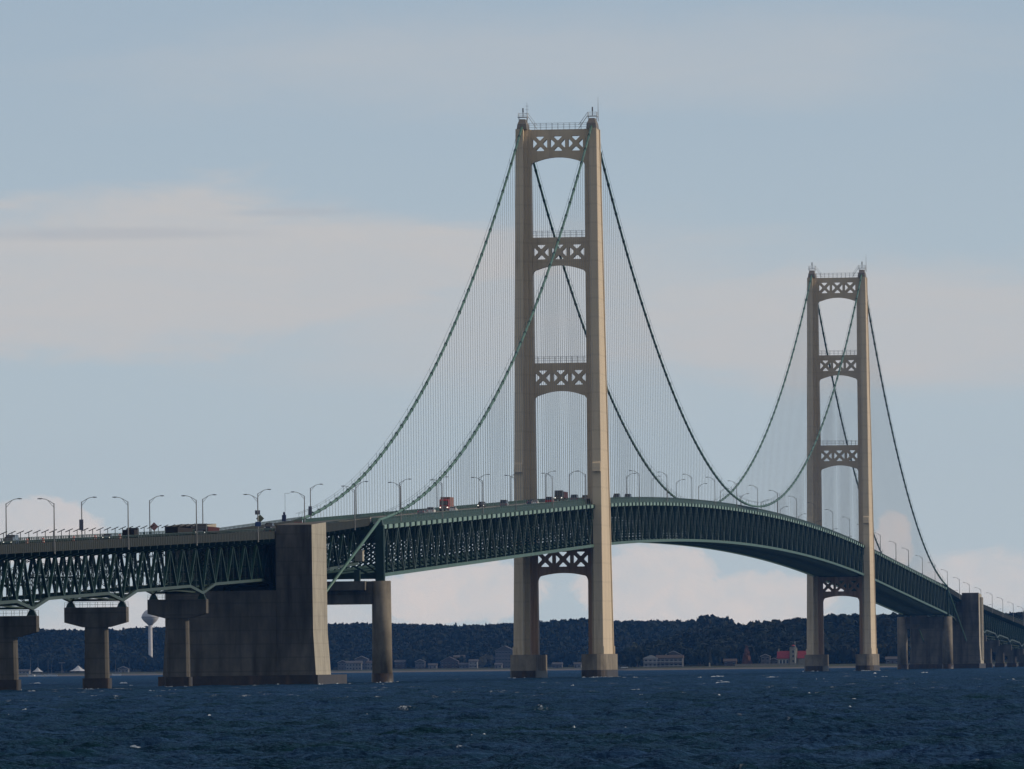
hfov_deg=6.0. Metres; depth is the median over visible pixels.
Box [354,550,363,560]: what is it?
equipment box
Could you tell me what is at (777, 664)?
sea wall
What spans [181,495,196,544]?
street lamp
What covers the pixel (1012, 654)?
bridge pier
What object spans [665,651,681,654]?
house
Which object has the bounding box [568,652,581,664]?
tree
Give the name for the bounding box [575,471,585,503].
street lamp
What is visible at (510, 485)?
street lamp
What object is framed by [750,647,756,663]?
tree
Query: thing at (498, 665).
house
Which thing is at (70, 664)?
tree
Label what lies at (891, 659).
house
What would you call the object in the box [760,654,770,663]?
house
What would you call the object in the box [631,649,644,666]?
tree
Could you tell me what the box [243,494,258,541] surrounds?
street lamp
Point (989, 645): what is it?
bridge pier
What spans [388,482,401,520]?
street lamp
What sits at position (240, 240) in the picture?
sky
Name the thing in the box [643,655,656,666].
motel
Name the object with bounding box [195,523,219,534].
lorry
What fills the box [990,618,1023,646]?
approach span
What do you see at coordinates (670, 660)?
motel
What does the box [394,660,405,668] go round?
house
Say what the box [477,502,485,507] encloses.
estate car
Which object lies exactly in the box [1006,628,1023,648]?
approach span
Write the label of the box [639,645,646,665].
tree
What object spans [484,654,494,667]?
tree
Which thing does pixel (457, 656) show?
house
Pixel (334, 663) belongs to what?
tree
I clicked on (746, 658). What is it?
tree
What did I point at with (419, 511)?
sedan
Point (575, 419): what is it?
cable
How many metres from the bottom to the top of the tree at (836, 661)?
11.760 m
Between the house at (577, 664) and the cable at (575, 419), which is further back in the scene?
the house at (577, 664)
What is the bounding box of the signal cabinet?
[282,512,285,521]
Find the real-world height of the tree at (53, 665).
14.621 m
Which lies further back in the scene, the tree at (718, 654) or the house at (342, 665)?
the house at (342, 665)
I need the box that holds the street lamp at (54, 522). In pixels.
[37,498,55,553]
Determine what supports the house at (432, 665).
on the hills
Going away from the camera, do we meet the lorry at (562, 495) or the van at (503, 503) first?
the van at (503, 503)
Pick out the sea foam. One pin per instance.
(542, 677)
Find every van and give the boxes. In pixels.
[6,535,18,543]
[500,500,508,505]
[571,494,577,501]
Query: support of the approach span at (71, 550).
on the bridge pier at (96, 622)
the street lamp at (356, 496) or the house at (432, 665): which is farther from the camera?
the house at (432, 665)
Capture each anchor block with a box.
[158,522,346,685]
[908,593,985,668]
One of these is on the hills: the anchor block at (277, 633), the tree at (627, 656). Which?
the tree at (627, 656)
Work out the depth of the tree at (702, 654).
6506.98 m
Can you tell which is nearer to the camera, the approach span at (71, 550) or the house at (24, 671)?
the approach span at (71, 550)
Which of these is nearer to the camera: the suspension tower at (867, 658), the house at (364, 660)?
the suspension tower at (867, 658)
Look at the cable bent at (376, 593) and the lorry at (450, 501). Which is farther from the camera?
the lorry at (450, 501)
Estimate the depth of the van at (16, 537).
1904.32 m
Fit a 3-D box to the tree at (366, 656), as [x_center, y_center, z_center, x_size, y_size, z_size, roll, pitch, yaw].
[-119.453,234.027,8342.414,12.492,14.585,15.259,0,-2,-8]
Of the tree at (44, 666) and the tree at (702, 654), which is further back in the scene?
the tree at (44, 666)
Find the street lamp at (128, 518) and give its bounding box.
[112,497,128,548]
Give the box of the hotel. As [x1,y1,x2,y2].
[495,646,512,667]
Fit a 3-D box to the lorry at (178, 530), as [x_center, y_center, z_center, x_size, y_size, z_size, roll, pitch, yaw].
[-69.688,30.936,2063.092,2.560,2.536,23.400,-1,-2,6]
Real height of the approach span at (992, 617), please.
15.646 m
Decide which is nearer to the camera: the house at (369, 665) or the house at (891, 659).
the house at (891, 659)
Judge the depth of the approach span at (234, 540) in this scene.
2145.03 m
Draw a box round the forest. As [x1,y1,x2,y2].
[18,611,1023,672]
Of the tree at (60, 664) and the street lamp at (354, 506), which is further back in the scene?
the tree at (60, 664)
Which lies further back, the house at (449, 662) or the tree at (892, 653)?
the house at (449, 662)
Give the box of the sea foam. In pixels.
[8,670,1007,747]
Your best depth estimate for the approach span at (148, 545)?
2031.89 m
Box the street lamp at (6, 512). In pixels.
[5,498,21,534]
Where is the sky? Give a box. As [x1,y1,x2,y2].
[0,0,1023,629]
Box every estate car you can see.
[3,537,15,543]
[264,523,274,528]
[427,507,435,512]
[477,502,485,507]
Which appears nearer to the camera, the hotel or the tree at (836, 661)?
the tree at (836, 661)
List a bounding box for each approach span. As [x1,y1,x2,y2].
[0,535,136,609]
[0,539,47,609]
[55,531,215,600]
[139,528,275,593]
[983,604,989,632]
[983,607,1002,637]
[986,612,1014,642]
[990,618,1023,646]
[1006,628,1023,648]
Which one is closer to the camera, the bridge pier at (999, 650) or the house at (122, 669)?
the bridge pier at (999, 650)
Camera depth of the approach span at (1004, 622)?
5186.96 m
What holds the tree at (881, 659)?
on the hills
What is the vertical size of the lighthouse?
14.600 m
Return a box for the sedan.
[417,509,424,513]
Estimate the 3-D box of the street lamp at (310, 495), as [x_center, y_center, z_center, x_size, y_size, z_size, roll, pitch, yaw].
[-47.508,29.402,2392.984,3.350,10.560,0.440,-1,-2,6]
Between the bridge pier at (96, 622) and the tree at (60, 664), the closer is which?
the bridge pier at (96, 622)
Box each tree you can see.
[31,656,42,672]
[39,662,49,672]
[50,656,63,672]
[56,657,66,672]
[65,658,77,669]
[330,659,338,669]
[364,652,371,660]
[478,656,487,666]
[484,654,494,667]
[562,653,567,666]
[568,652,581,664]
[615,650,627,667]
[624,651,630,665]
[629,647,638,666]
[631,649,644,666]
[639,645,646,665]
[684,650,697,665]
[693,649,706,665]
[704,648,713,665]
[711,646,725,665]
[730,647,738,663]
[741,645,752,663]
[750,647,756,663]
[834,647,842,662]
[879,642,885,661]
[886,643,896,655]
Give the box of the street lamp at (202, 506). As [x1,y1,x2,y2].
[202,494,216,523]
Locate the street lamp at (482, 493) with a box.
[472,477,482,511]
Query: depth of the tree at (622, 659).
6551.13 m
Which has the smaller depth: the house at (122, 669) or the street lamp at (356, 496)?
the street lamp at (356, 496)
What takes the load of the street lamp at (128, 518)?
attached to the approach span at (71, 550)
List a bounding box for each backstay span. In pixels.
[217,516,369,586]
[928,583,961,621]
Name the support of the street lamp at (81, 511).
attached to the approach span at (148, 545)
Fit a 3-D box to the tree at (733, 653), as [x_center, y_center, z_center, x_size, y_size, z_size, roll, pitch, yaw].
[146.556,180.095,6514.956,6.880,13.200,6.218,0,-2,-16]
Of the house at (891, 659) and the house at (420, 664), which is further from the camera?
the house at (420, 664)
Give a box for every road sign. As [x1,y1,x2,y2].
[79,519,82,529]
[150,523,157,530]
[308,506,311,514]
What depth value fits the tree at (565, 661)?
8328.01 m
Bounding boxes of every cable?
[296,124,923,641]
[327,125,966,641]
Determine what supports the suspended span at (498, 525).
hanging from the cable at (575, 419)
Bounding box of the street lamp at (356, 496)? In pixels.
[356,481,367,513]
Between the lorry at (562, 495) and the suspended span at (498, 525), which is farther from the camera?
the lorry at (562, 495)
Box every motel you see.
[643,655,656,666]
[656,655,683,666]
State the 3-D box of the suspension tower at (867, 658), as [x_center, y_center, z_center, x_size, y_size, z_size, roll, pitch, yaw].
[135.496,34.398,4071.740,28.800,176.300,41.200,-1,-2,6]
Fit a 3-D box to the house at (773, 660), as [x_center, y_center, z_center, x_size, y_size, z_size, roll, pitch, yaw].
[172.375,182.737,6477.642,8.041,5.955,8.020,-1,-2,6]
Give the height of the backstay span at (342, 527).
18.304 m
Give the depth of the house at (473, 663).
8291.78 m
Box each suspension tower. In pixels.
[510,107,617,677]
[804,262,879,670]
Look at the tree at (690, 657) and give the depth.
6498.35 m
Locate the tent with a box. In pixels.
[70,666,84,673]
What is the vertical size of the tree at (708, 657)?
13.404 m
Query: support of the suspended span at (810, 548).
hanging from the cable at (575, 419)
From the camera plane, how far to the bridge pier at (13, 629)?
1857.62 m
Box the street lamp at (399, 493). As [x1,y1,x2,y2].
[399,479,409,509]
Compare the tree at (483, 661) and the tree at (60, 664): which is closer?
the tree at (483, 661)
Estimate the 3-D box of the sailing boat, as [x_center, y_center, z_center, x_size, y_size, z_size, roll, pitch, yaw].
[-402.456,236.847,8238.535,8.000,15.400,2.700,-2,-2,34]
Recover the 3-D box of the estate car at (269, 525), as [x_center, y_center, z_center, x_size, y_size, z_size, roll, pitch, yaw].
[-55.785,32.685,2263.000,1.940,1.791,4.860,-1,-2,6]
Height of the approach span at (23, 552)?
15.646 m
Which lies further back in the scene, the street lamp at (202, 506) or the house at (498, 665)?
the house at (498, 665)
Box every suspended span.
[303,498,594,575]
[537,497,864,576]
[825,549,947,614]
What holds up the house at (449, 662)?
on the hills
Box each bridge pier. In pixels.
[0,610,38,689]
[64,602,128,688]
[147,594,207,686]
[984,638,998,667]
[992,643,1011,666]
[1004,647,1023,666]
[1016,654,1023,666]
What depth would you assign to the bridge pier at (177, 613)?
2093.45 m
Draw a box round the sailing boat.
[28,661,35,676]
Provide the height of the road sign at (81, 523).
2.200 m
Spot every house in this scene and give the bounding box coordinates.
[19,669,29,673]
[118,666,128,672]
[337,660,345,669]
[346,661,362,669]
[354,656,368,669]
[366,661,371,669]
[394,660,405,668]
[415,659,425,668]
[428,663,437,668]
[440,657,458,667]
[453,655,465,662]
[458,663,468,667]
[468,659,478,667]
[494,663,502,667]
[552,662,562,667]
[573,662,581,667]
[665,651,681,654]
[723,659,736,665]
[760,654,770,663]
[770,658,777,663]
[885,656,897,663]
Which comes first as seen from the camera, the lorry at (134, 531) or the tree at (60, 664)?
the lorry at (134, 531)
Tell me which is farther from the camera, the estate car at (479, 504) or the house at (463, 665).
the house at (463, 665)
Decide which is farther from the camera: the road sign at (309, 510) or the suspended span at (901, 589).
the suspended span at (901, 589)
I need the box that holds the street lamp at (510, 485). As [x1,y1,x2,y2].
[510,472,519,500]
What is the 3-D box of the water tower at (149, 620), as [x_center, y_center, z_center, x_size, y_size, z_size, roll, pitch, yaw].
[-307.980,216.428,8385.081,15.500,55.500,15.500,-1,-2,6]
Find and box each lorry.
[122,528,138,537]
[166,527,192,535]
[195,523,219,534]
[439,497,453,510]
[554,490,567,500]
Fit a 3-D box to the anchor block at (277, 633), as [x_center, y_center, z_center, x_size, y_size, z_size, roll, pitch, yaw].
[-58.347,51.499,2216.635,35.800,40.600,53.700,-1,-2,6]
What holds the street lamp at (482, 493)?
attached to the suspended span at (498, 525)
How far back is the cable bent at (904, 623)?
4613.43 m
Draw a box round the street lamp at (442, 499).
[431,479,442,517]
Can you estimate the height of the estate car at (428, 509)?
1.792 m
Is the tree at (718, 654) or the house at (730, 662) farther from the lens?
the tree at (718, 654)
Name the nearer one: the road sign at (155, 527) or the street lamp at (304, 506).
the road sign at (155, 527)
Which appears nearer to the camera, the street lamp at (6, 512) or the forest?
the street lamp at (6, 512)
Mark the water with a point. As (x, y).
(957, 718)
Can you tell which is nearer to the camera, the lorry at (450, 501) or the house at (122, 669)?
the lorry at (450, 501)
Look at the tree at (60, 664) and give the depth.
8373.55 m
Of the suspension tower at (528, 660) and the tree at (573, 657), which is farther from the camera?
the tree at (573, 657)
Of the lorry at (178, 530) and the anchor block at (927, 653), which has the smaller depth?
the lorry at (178, 530)
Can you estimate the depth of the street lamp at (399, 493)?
2580.11 m
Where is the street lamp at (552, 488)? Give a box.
[541,473,552,506]
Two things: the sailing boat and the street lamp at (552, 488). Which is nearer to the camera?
the street lamp at (552, 488)
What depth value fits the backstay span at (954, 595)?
4732.86 m
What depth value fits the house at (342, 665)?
8325.39 m
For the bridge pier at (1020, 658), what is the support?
in the water
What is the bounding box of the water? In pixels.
[0,666,1023,768]
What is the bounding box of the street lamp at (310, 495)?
[310,484,322,517]
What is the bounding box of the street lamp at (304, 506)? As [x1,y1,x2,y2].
[292,491,304,522]
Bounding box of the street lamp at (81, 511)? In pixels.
[81,497,96,536]
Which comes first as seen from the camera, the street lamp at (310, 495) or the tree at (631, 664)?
the street lamp at (310, 495)
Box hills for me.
[19,636,1018,676]
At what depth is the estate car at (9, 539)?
1891.29 m
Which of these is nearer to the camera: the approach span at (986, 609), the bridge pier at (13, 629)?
the bridge pier at (13, 629)
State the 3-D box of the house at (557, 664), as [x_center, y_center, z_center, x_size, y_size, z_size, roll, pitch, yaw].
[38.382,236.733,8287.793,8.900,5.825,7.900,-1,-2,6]
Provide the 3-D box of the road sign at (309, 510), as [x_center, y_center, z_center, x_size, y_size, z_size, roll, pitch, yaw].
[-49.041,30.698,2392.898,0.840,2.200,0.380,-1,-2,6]
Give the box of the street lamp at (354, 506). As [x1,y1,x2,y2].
[342,486,355,529]
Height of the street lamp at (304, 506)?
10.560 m
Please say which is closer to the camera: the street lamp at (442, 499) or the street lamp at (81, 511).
the street lamp at (81, 511)
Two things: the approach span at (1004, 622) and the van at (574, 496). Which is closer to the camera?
the van at (574, 496)
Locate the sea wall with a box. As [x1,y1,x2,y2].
[735,663,804,666]
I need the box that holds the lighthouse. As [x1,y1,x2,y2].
[777,645,805,662]
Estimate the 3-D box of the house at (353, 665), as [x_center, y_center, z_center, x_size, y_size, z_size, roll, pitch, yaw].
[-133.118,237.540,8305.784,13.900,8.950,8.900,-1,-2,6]
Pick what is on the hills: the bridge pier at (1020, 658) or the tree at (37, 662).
the tree at (37, 662)
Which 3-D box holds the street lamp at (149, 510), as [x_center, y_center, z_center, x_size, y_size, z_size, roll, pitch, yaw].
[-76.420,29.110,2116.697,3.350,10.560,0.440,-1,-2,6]
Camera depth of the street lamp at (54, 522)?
1865.01 m
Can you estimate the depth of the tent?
8316.29 m
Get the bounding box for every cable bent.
[327,520,392,682]
[897,585,953,668]
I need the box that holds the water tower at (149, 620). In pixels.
[141,610,158,657]
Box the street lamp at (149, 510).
[149,495,163,531]
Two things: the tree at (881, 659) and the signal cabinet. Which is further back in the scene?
the tree at (881, 659)

